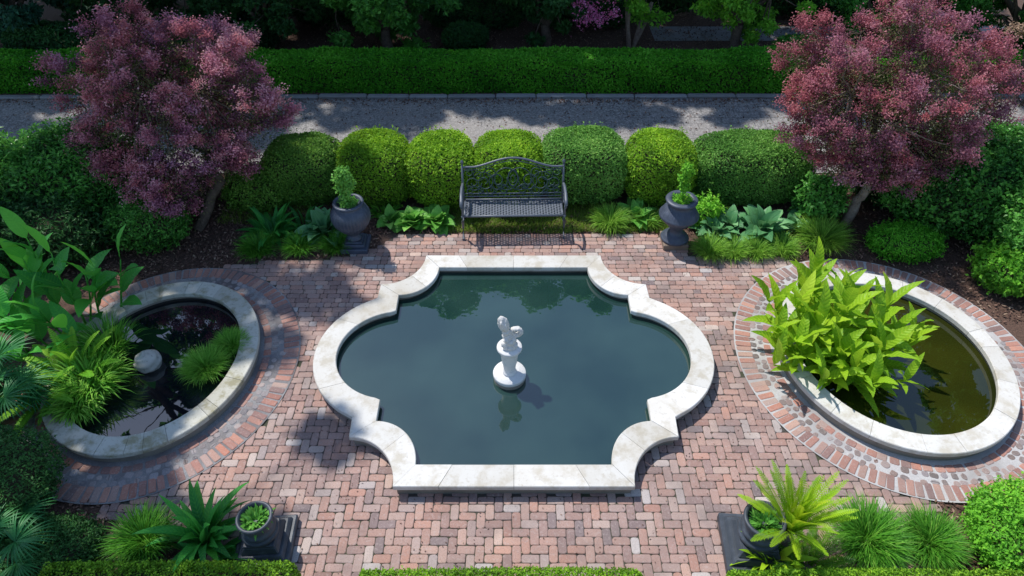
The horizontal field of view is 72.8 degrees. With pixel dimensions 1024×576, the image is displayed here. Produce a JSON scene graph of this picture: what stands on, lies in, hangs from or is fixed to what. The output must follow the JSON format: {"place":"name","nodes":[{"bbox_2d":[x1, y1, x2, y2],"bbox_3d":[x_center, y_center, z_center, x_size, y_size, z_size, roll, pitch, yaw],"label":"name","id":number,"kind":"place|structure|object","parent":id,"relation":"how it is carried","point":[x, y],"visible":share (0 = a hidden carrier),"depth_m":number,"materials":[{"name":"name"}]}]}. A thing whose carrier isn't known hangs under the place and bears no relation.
{"place":"outdoors","nodes":[
{"label":"outdoors","id":0,"kind":"place"},
{"bbox_2d":[0,0,1023,575],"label":"ground","id":1,"kind":"structure","parent":0,"point":[1012,326],"depth_m":10.70,"materials":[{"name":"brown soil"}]},
{"bbox_2d":[0,487,55,575],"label":"fan palm","id":2,"kind":"object","parent":1,"relation":"on","point":[19,544],"visible":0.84,"depth_m":6.41,"materials":[{"name":"green plant"}]},
{"bbox_2d":[0,329,59,434],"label":"fan palm","id":3,"kind":"object","parent":1,"relation":"on","point":[23,380],"visible":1,"depth_m":7.80,"materials":[{"name":"green plant"}]},
{"bbox_2d":[0,423,69,539],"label":"leafy shrub","id":4,"kind":"object","parent":1,"relation":"on","point":[25,471],"visible":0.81,"depth_m":6.95,"materials":[{"name":"green plant"}]},
{"bbox_2d":[0,19,97,53],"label":"evergreen shrub","id":5,"kind":"object","parent":1,"relation":"on","point":[39,36],"visible":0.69,"depth_m":14.60,"materials":[{"name":"green plant"}]},
{"bbox_2d":[0,0,100,36],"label":"evergreen tree","id":6,"kind":"object","parent":1,"relation":"on","point":[12,14],"visible":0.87,"depth_m":14.57,"materials":[{"name":"green plant"}]},
{"bbox_2d":[0,509,111,575],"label":"leafy shrub","id":7,"kind":"object","parent":1,"relation":"on","point":[73,538],"visible":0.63,"depth_m":6.60,"materials":[{"name":"green plant"}]},
{"bbox_2d":[0,180,116,282],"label":"leafy shrub","id":8,"kind":"object","parent":1,"relation":"on","point":[73,228],"visible":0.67,"depth_m":9.64,"materials":[{"name":"green plant"}]},
{"bbox_2d":[0,207,142,361],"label":"canna clump","id":9,"kind":"object","parent":1,"relation":"on","point":[33,312],"visible":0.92,"depth_m":8.63,"materials":[{"name":"green plant"}]},
{"bbox_2d":[0,114,162,227],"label":"leafy shrub","id":10,"kind":"object","parent":1,"relation":"on","point":[31,160],"visible":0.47,"depth_m":9.97,"materials":[{"name":"green plant"}]},
{"bbox_2d":[59,0,198,30],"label":"evergreen tree","id":11,"kind":"object","parent":1,"relation":"on","point":[154,7],"visible":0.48,"depth_m":15.25,"materials":[{"name":"plant"}]},
{"bbox_2d":[93,495,184,572],"bbox_3d":[-3.614,2.413,6.778,0.949,0.431,0.900,0,42,0],"label":"grass tuft","id":12,"kind":"object","parent":1,"relation":"on","point":[129,543],"visible":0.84,"depth_m":6.78,"materials":[{"name":"plant"}]},
{"bbox_2d":[100,190,194,255],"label":"leafy shrub","id":13,"kind":"object","parent":1,"relation":"on","point":[149,230],"visible":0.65,"depth_m":9.94,"materials":[{"name":"green plant"}]},
{"bbox_2d":[40,281,259,461],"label":"round pond","id":14,"kind":"structure","parent":1,"relation":"on","point":[216,403],"depth_m":7.99,"materials":[{"name":"stone"}]},
{"bbox_2d":[34,374,111,428],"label":"grass tuft","id":15,"kind":"object","parent":14,"relation":"on","point":[77,414],"visible":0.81,"depth_m":7.83,"materials":[{"name":"plant"}]},
{"bbox_2d":[75,298,239,436],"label":"shaded pond water","id":16,"kind":"structure","parent":14,"relation":"in","point":[163,395],"depth_m":8.43,"materials":[{"name":"liquid"}]},
{"bbox_2d":[23,325,119,425],"bbox_3d":[-5.189,0.803,8.145,1.051,0.720,1.281,-19,45,-20],"label":"fern","id":17,"kind":"object","parent":16,"relation":"on","point":[60,358],"visible":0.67,"depth_m":8.14,"materials":[{"name":"green plant"}]},
{"bbox_2d":[38,342,139,413],"bbox_3d":[-4.944,1.000,8.108,1.135,0.488,1.114,0,42,0],"label":"grass tuft","id":18,"kind":"object","parent":16,"relation":"on","point":[112,375],"visible":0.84,"depth_m":8.10,"materials":[{"name":"plant"}]},
{"bbox_2d":[62,310,151,374],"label":"grass tuft","id":19,"kind":"object","parent":16,"relation":"on","point":[117,338],"visible":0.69,"depth_m":8.54,"materials":[{"name":"plant"}]},
{"bbox_2d":[133,349,161,373],"bbox_3d":[-4.453,0.897,8.482,0.326,0.274,0.314,0,42,0],"label":"natural rock boulder","id":20,"kind":"object","parent":16,"relation":"in","point":[148,361],"visible":0.99,"depth_m":8.38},
{"bbox_2d":[172,340,237,388],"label":"grass tuft","id":21,"kind":"object","parent":16,"relation":"on","point":[203,364],"visible":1,"depth_m":8.38,"materials":[{"name":"plant"}]},
{"bbox_2d":[208,324,251,359],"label":"grass tuft","id":22,"kind":"object","parent":16,"relation":"on","point":[230,339],"visible":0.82,"depth_m":8.70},
{"bbox_2d":[0,268,300,504],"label":"edging brick ring","id":23,"kind":"object","parent":1,"relation":"on","point":[246,429],"visible":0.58,"depth_m":8.03,"materials":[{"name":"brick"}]},
{"bbox_2d":[0,354,96,434],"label":"fern","id":24,"kind":"object","parent":23,"relation":"on","point":[24,418],"visible":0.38,"depth_m":7.83,"materials":[{"name":"green plant"}]},
{"bbox_2d":[19,276,285,487],"bbox_3d":[-4.359,0.981,8.595,3.024,0.035,3.411,0,42,0],"label":"cobble ring","id":25,"kind":"object","parent":1,"relation":"on","point":[165,471],"visible":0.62,"depth_m":8.02,"materials":[{"name":"stone"}]},
{"bbox_2d":[28,0,305,231],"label":"purple maple","id":26,"kind":"object","parent":1,"relation":"on","point":[179,105],"visible":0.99,"depth_m":9.76,"materials":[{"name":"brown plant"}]},
{"bbox_2d":[38,557,300,575],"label":"hedge","id":27,"kind":"object","parent":1,"relation":"on","point":[100,566],"visible":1,"depth_m":6.31,"materials":[{"name":"plant"}]},
{"bbox_2d":[133,479,249,572],"bbox_3d":[-3.015,2.306,6.675,1.112,0.667,1.130,0,42,0],"label":"strappy plant","id":28,"kind":"object","parent":1,"relation":"on","point":[198,515],"visible":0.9,"depth_m":6.75,"materials":[{"name":"green plant"}]},
{"bbox_2d":[170,523,247,572],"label":"leafy plant","id":29,"kind":"object","parent":1,"relation":"on","point":[231,545],"visible":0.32,"depth_m":6.76,"materials":[{"name":"green plant"}]},
{"bbox_2d":[214,162,289,213],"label":"leafy shrub","id":30,"kind":"object","parent":1,"relation":"on","point":[257,193],"visible":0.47,"depth_m":10.74,"materials":[{"name":"plant"}]},
{"bbox_2d":[186,0,326,48],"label":"broadleaf tree","id":31,"kind":"object","parent":1,"relation":"on","point":[268,20],"visible":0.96,"depth_m":14.84,"materials":[{"name":"green plant"}]},
{"bbox_2d":[231,227,282,262],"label":"grass tuft","id":32,"kind":"object","parent":1,"relation":"on","point":[250,244],"visible":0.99,"depth_m":10.20,"materials":[{"name":"plant"}]},
{"bbox_2d":[236,201,297,250],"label":"leafy plant","id":33,"kind":"object","parent":1,"relation":"on","point":[273,223],"visible":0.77,"depth_m":10.52,"materials":[{"name":"green plant"}]},
{"bbox_2d":[273,228,319,260],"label":"grass tuft","id":34,"kind":"object","parent":1,"relation":"on","point":[291,244],"visible":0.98,"depth_m":10.24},
{"bbox_2d":[258,128,341,207],"bbox_3d":[-3.302,-1.959,11.027,1.354,1.080,1.255,0,42,0],"label":"box shrub","id":35,"kind":"object","parent":1,"relation":"on","point":[299,168],"visible":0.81,"depth_m":10.65,"materials":[{"name":"plant"}]},
{"bbox_2d":[294,206,344,248],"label":"hosta","id":36,"kind":"object","parent":1,"relation":"on","point":[320,218],"visible":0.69,"depth_m":10.42,"materials":[{"name":"green plant"}]},
{"bbox_2d":[315,229,351,256],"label":"grass tuft","id":37,"kind":"object","parent":1,"relation":"on","point":[338,241],"visible":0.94,"depth_m":10.26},
{"bbox_2d":[333,124,410,207],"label":"box shrub","id":38,"kind":"object","parent":1,"relation":"on","point":[372,158],"visible":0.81,"depth_m":10.68,"materials":[{"name":"plant"}]},
{"bbox_2d":[374,203,404,232],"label":"hosta","id":39,"kind":"object","parent":1,"relation":"on","point":[391,214],"visible":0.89,"depth_m":10.74,"materials":[{"name":"green plant"}]},
{"bbox_2d":[319,0,462,49],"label":"broadleaf tree","id":40,"kind":"object","parent":1,"relation":"on","point":[379,17],"visible":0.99,"depth_m":14.33,"materials":[{"name":"green plant"}]},
{"bbox_2d":[392,205,431,232],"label":"hosta","id":41,"kind":"object","parent":1,"relation":"on","point":[414,217],"visible":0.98,"depth_m":10.66,"materials":[{"name":"green plant"}]},
{"bbox_2d":[420,203,456,235],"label":"hosta","id":42,"kind":"object","parent":1,"relation":"on","point":[440,219],"visible":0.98,"depth_m":10.65,"materials":[{"name":"green plant"}]},
{"bbox_2d":[404,125,475,207],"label":"box shrub","id":43,"kind":"object","parent":1,"relation":"on","point":[434,159],"visible":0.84,"depth_m":10.63,"materials":[{"name":"plant"}]},
{"bbox_2d":[216,201,668,234],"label":"lawn","id":44,"kind":"structure","parent":1,"relation":"on","point":[530,226],"depth_m":10.80,"materials":[{"name":"green plant"}]},
{"bbox_2d":[624,123,700,206],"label":"box shrub","id":45,"kind":"object","parent":44,"relation":"on","point":[656,157],"visible":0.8,"depth_m":10.60,"materials":[{"name":"plant"}]},
{"bbox_2d":[440,20,488,52],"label":"evergreen shrub","id":46,"kind":"object","parent":1,"relation":"on","point":[460,34],"visible":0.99,"depth_m":15.29,"materials":[{"name":"green plant"}]},
{"bbox_2d":[471,126,545,206],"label":"box shrub","id":47,"kind":"object","parent":1,"relation":"on","point":[491,145],"visible":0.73,"depth_m":10.66,"materials":[{"name":"plant"}]},
{"bbox_2d":[0,44,1023,94],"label":"clipped hedge","id":48,"kind":"object","parent":1,"relation":"on","point":[380,69],"visible":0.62,"depth_m":13.89,"materials":[{"name":"green plant"}]},
{"bbox_2d":[0,93,1023,99],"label":"kerb","id":49,"kind":"structure","parent":1,"relation":"on","point":[515,95],"depth_m":13.89,"materials":[{"name":"stone"}]},
{"bbox_2d":[496,0,614,47],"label":"broadleaf tree","id":50,"kind":"object","parent":1,"relation":"on","point":[545,15],"visible":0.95,"depth_m":15.08,"materials":[{"name":"green plant"}]},
{"bbox_2d":[540,121,630,204],"bbox_3d":[1.129,-2.008,11.028,1.554,1.178,1.244,0,42,0],"label":"box shrub","id":51,"kind":"object","parent":1,"relation":"on","point":[594,156],"visible":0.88,"depth_m":10.65,"materials":[{"name":"plant"}]},
{"bbox_2d":[541,0,647,29],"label":"evergreen shrub","id":52,"kind":"object","parent":1,"relation":"on","point":[620,4],"visible":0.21,"depth_m":16.25,"materials":[{"name":"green plant"}]},
{"bbox_2d":[587,201,634,238],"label":"grass tuft","id":53,"kind":"object","parent":1,"relation":"on","point":[607,217],"visible":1,"depth_m":10.68,"materials":[{"name":"plant"}]},
{"bbox_2d":[568,0,673,47],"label":"crape myrtle","id":54,"kind":"object","parent":1,"relation":"on","point":[641,10],"visible":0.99,"depth_m":14.96,"materials":[{"name":"purple plant"}]},
{"bbox_2d":[618,197,658,232],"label":"hosta","id":55,"kind":"object","parent":1,"relation":"on","point":[636,206],"visible":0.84,"depth_m":10.78,"materials":[{"name":"green plant"}]},
{"bbox_2d":[647,0,697,16],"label":"evergreen shrub","id":56,"kind":"object","parent":1,"relation":"on","point":[666,6],"visible":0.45,"depth_m":16.80,"materials":[{"name":"green plant"}]},
{"bbox_2d":[690,188,727,229],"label":"leafy shrub","id":57,"kind":"object","parent":1,"relation":"on","point":[707,206],"visible":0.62,"depth_m":10.55,"materials":[{"name":"green plant"}]},
{"bbox_2d":[688,215,740,241],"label":"hosta","id":58,"kind":"object","parent":1,"relation":"on","point":[709,227],"visible":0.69,"depth_m":10.46,"materials":[{"name":"green plant"}]},
{"bbox_2d":[713,232,754,263],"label":"grass tuft","id":59,"kind":"object","parent":1,"relation":"on","point":[737,254],"visible":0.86,"depth_m":10.18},
{"bbox_2d":[721,204,746,236],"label":"hosta","id":60,"kind":"object","parent":1,"relation":"on","point":[732,217],"visible":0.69,"depth_m":10.62,"materials":[{"name":"green plant"}]},
{"bbox_2d":[689,0,817,48],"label":"broadleaf tree","id":61,"kind":"object","parent":1,"relation":"on","point":[744,15],"visible":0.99,"depth_m":14.62,"materials":[{"name":"green plant"}]},
{"bbox_2d":[693,125,817,206],"bbox_3d":[3.837,-1.951,11.009,2.137,1.112,1.226,0,42,0],"label":"box shrub","id":62,"kind":"object","parent":1,"relation":"on","point":[740,166],"visible":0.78,"depth_m":10.64,"materials":[{"name":"plant"}]},
{"bbox_2d":[738,204,794,245],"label":"hosta","id":63,"kind":"object","parent":1,"relation":"on","point":[767,222],"visible":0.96,"depth_m":10.42,"materials":[{"name":"green plant"}]},
{"bbox_2d":[730,531,818,575],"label":"leafy plant","id":64,"kind":"object","parent":1,"relation":"on","point":[788,550],"visible":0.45,"depth_m":6.55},
{"bbox_2d":[763,230,805,262],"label":"grass tuft","id":65,"kind":"object","parent":1,"relation":"on","point":[786,248],"visible":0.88,"depth_m":10.21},
{"bbox_2d":[738,459,858,559],"bbox_3d":[2.632,2.159,6.465,1.063,1.139,0.961,0,42,0],"label":"cycad","id":66,"kind":"object","parent":1,"relation":"on","point":[799,516],"visible":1,"depth_m":6.35,"materials":[{"name":"green plant"}]},
{"bbox_2d":[755,0,848,18],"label":"evergreen shrub","id":67,"kind":"object","parent":1,"relation":"on","point":[782,7],"visible":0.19,"depth_m":16.68,"materials":[{"name":"green plant"}]},
{"bbox_2d":[767,519,857,575],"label":"leafy plant","id":68,"kind":"object","parent":1,"relation":"on","point":[814,552],"visible":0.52,"depth_m":6.61,"materials":[{"name":"green plant"}]},
{"bbox_2d":[787,167,854,222],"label":"leafy shrub","id":69,"kind":"object","parent":1,"relation":"on","point":[820,196],"visible":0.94,"depth_m":10.44,"materials":[{"name":"green plant"}]},
{"bbox_2d":[789,210,858,257],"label":"grass tuft","id":70,"kind":"object","parent":1,"relation":"on","point":[827,233],"visible":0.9,"depth_m":10.31,"materials":[{"name":"plant"}]},
{"bbox_2d":[804,0,934,46],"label":"broadleaf tree","id":71,"kind":"object","parent":1,"relation":"on","point":[843,7],"visible":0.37,"depth_m":14.44,"materials":[{"name":"green plant"}]},
{"bbox_2d":[821,485,924,575],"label":"grass tuft","id":72,"kind":"object","parent":1,"relation":"on","point":[869,525],"visible":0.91,"depth_m":6.74,"materials":[{"name":"plant"}]},
{"bbox_2d":[734,259,1023,502],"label":"edging brick ring","id":73,"kind":"object","parent":1,"relation":"on","point":[1002,451],"visible":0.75,"depth_m":8.01,"materials":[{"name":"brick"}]},
{"bbox_2d":[748,267,1023,486],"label":"cobble ring","id":74,"kind":"object","parent":73,"relation":"on","point":[886,464],"visible":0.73,"depth_m":7.91,"materials":[{"name":"stone"}]},
{"bbox_2d":[761,0,1023,226],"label":"purple maple","id":75,"kind":"object","parent":1,"relation":"on","point":[872,149],"visible":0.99,"depth_m":9.43,"materials":[{"name":"purple-red leaves"},{"name":"pale bark"}]},
{"bbox_2d":[776,272,1020,460],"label":"round pond","id":76,"kind":"structure","parent":1,"relation":"on","point":[995,427],"depth_m":7.91,"materials":[{"name":"beige stone"}]},
{"bbox_2d":[803,290,995,434],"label":"sunny pond water","id":77,"kind":"structure","parent":76,"relation":"in","point":[953,374],"depth_m":8.24,"materials":[{"name":"liquid"}]},
{"bbox_2d":[742,237,938,416],"bbox_3d":[3.969,0.406,8.181,2.201,1.362,1.900,0,42,0],"label":"bog plant","id":78,"kind":"object","parent":77,"relation":"on","point":[815,326],"visible":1,"depth_m":8.12,"materials":[{"name":"green plant"}]},
{"bbox_2d":[862,217,948,264],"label":"round shrub","id":79,"kind":"object","parent":1,"relation":"on","point":[906,241],"visible":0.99,"depth_m":10.00,"materials":[{"name":"green plant"}]},
{"bbox_2d":[891,499,978,574],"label":"grass tuft","id":80,"kind":"object","parent":1,"relation":"on","point":[944,541],"visible":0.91,"depth_m":6.75,"materials":[{"name":"plant"}]},
{"bbox_2d":[874,116,1023,245],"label":"leafy shrub","id":81,"kind":"object","parent":1,"relation":"on","point":[971,201],"visible":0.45,"depth_m":9.95,"materials":[{"name":"green plant"}]},
{"bbox_2d":[948,0,1023,53],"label":"broadleaf tree","id":82,"kind":"object","parent":1,"relation":"on","point":[1016,11],"visible":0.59,"depth_m":14.65,"materials":[{"name":"green plant"}]},
{"bbox_2d":[958,471,1023,575],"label":"leafy shrub","id":83,"kind":"object","parent":1,"relation":"on","point":[994,520],"visible":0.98,"depth_m":6.65,"materials":[{"name":"green plant"}]},
{"bbox_2d":[965,236,1023,297],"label":"leafy shrub","id":84,"kind":"object","parent":1,"relation":"on","point":[1000,270],"visible":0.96,"depth_m":9.40,"materials":[{"name":"green plant"}]},
{"bbox_2d":[979,172,1023,253],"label":"leafy shrub","id":85,"kind":"object","parent":1,"relation":"on","point":[1013,227],"visible":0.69,"depth_m":9.52,"materials":[{"name":"green plant"}]},
{"bbox_2d":[1001,21,1023,105],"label":"tree","id":86,"kind":"object","parent":1,"relation":"on","point":[1020,30],"visible":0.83,"depth_m":12.71,"materials":[{"name":"plant"}]},
{"bbox_2d":[0,98,1023,172],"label":"driveway","id":87,"kind":"structure","parent":0,"point":[331,125],"depth_m":13.37,"materials":[{"name":"gravel"}]},
{"bbox_2d":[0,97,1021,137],"bbox_3d":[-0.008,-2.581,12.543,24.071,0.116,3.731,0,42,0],"label":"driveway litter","id":88,"kind":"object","parent":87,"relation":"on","point":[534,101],"visible":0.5,"depth_m":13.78,"materials":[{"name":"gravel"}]},
{"bbox_2d":[92,234,946,575],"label":"brick terrace","id":89,"kind":"structure","parent":0,"point":[718,290],"depth_m":7.45,"materials":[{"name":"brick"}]},
{"bbox_2d":[231,501,298,571],"bbox_3d":[-2.420,2.342,6.684,0.540,0.545,0.540,-2,42,-2],"label":"pedestal pot","id":90,"kind":"object","parent":89,"relation":"on","point":[275,540],"visible":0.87,"depth_m":6.62,"materials":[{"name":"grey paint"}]},
{"bbox_2d":[239,501,276,540],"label":"potted plant","id":91,"kind":"object","parent":90,"relation":"in","point":[251,514],"visible":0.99,"depth_m":6.53,"materials":[{"name":"green plant"}]},
{"bbox_2d":[330,193,371,253],"bbox_3d":[-2.330,-0.928,10.117,0.576,0.810,0.576,0,42,0],"label":"garden urn","id":92,"kind":"object","parent":89,"relation":"on","point":[352,223],"visible":0.93,"depth_m":9.89,"materials":[{"name":"grey stone"}]},
{"bbox_2d":[330,165,358,208],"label":"potted plant","id":93,"kind":"object","parent":92,"relation":"in","point":[342,178],"visible":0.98,"depth_m":9.64,"materials":[{"name":"green plant"}]},
{"bbox_2d":[359,564,642,575],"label":"hedge","id":94,"kind":"object","parent":89,"relation":"on","point":[547,570],"visible":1,"depth_m":6.29,"materials":[{"name":"plant"}]},
{"bbox_2d":[313,255,713,493],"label":"ornamental pool","id":95,"kind":"structure","parent":89,"relation":"in","point":[633,444],"depth_m":7.95,"materials":[{"name":"beige stone"}]},
{"bbox_2d":[337,272,690,464],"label":"pool water","id":96,"kind":"structure","parent":95,"relation":"in","point":[601,368],"depth_m":8.49,"materials":[{"name":"liquid"}]},
{"bbox_2d":[493,316,525,389],"bbox_3d":[-0.030,0.726,8.055,0.396,1.101,0.396,0,42,0],"label":"fountain statue","id":97,"kind":"object","parent":96,"relation":"in","point":[509,371],"visible":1,"depth_m":8.06,"materials":[{"name":"white stone"}]},
{"bbox_2d":[459,157,567,240],"bbox_3d":[0.020,-1.327,10.357,1.581,1.082,0.642,-1,42,-1],"label":"garden bench","id":98,"kind":"object","parent":89,"relation":"on","point":[463,201],"visible":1,"depth_m":10.39,"materials":[{"name":"metal"}]},
{"bbox_2d":[99,235,937,575],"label":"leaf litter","id":99,"kind":"object","parent":89,"relation":"on","point":[545,497],"visible":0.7,"depth_m":7.43,"materials":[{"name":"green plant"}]},
{"bbox_2d":[659,190,698,249],"bbox_3d":[2.430,-0.980,10.179,0.580,0.805,0.580,0,42,0],"label":"garden urn","id":100,"kind":"object","parent":89,"relation":"on","point":[676,218],"visible":0.88,"depth_m":9.97,"materials":[{"name":"grey stone"}]},
{"bbox_2d":[671,160,695,204],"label":"potted plant","id":101,"kind":"object","parent":100,"relation":"in","point":[687,169],"visible":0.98,"depth_m":9.72,"materials":[{"name":"green plant"}]},
{"bbox_2d":[687,230,735,264],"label":"grass tuft","id":102,"kind":"object","parent":89,"relation":"on","point":[703,249],"visible":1,"depth_m":10.17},
{"bbox_2d":[717,500,786,575],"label":"pedestal pot","id":103,"kind":"object","parent":89,"relation":"on","point":[734,539],"visible":0.64,"depth_m":6.59,"materials":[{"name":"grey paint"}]},
{"bbox_2d":[749,505,782,533],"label":"potted plant","id":104,"kind":"object","parent":103,"relation":"in","point":[757,518],"visible":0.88,"depth_m":6.51,"materials":[{"name":"green plant"}]},
{"bbox_2d":[738,232,781,265],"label":"grass tuft","id":105,"kind":"object","parent":89,"relation":"on","point":[759,249],"visible":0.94,"depth_m":10.19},
{"bbox_2d":[726,566,1023,575],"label":"hedge","id":106,"kind":"object","parent":89,"relation":"on","point":[854,571],"visible":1,"depth_m":6.29,"materials":[{"name":"plant"}]},
{"bbox_2d":[649,26,1004,40],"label":"path","id":107,"kind":"structure","parent":0,"point":[717,31],"depth_m":16.36,"materials":[{"name":"gravel"}]},
{"bbox_2d":[903,16,986,48],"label":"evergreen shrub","id":108,"kind":"object","parent":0,"point":[965,32],"visible":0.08,"depth_m":14.46,"materials":[{"name":"green plant"}]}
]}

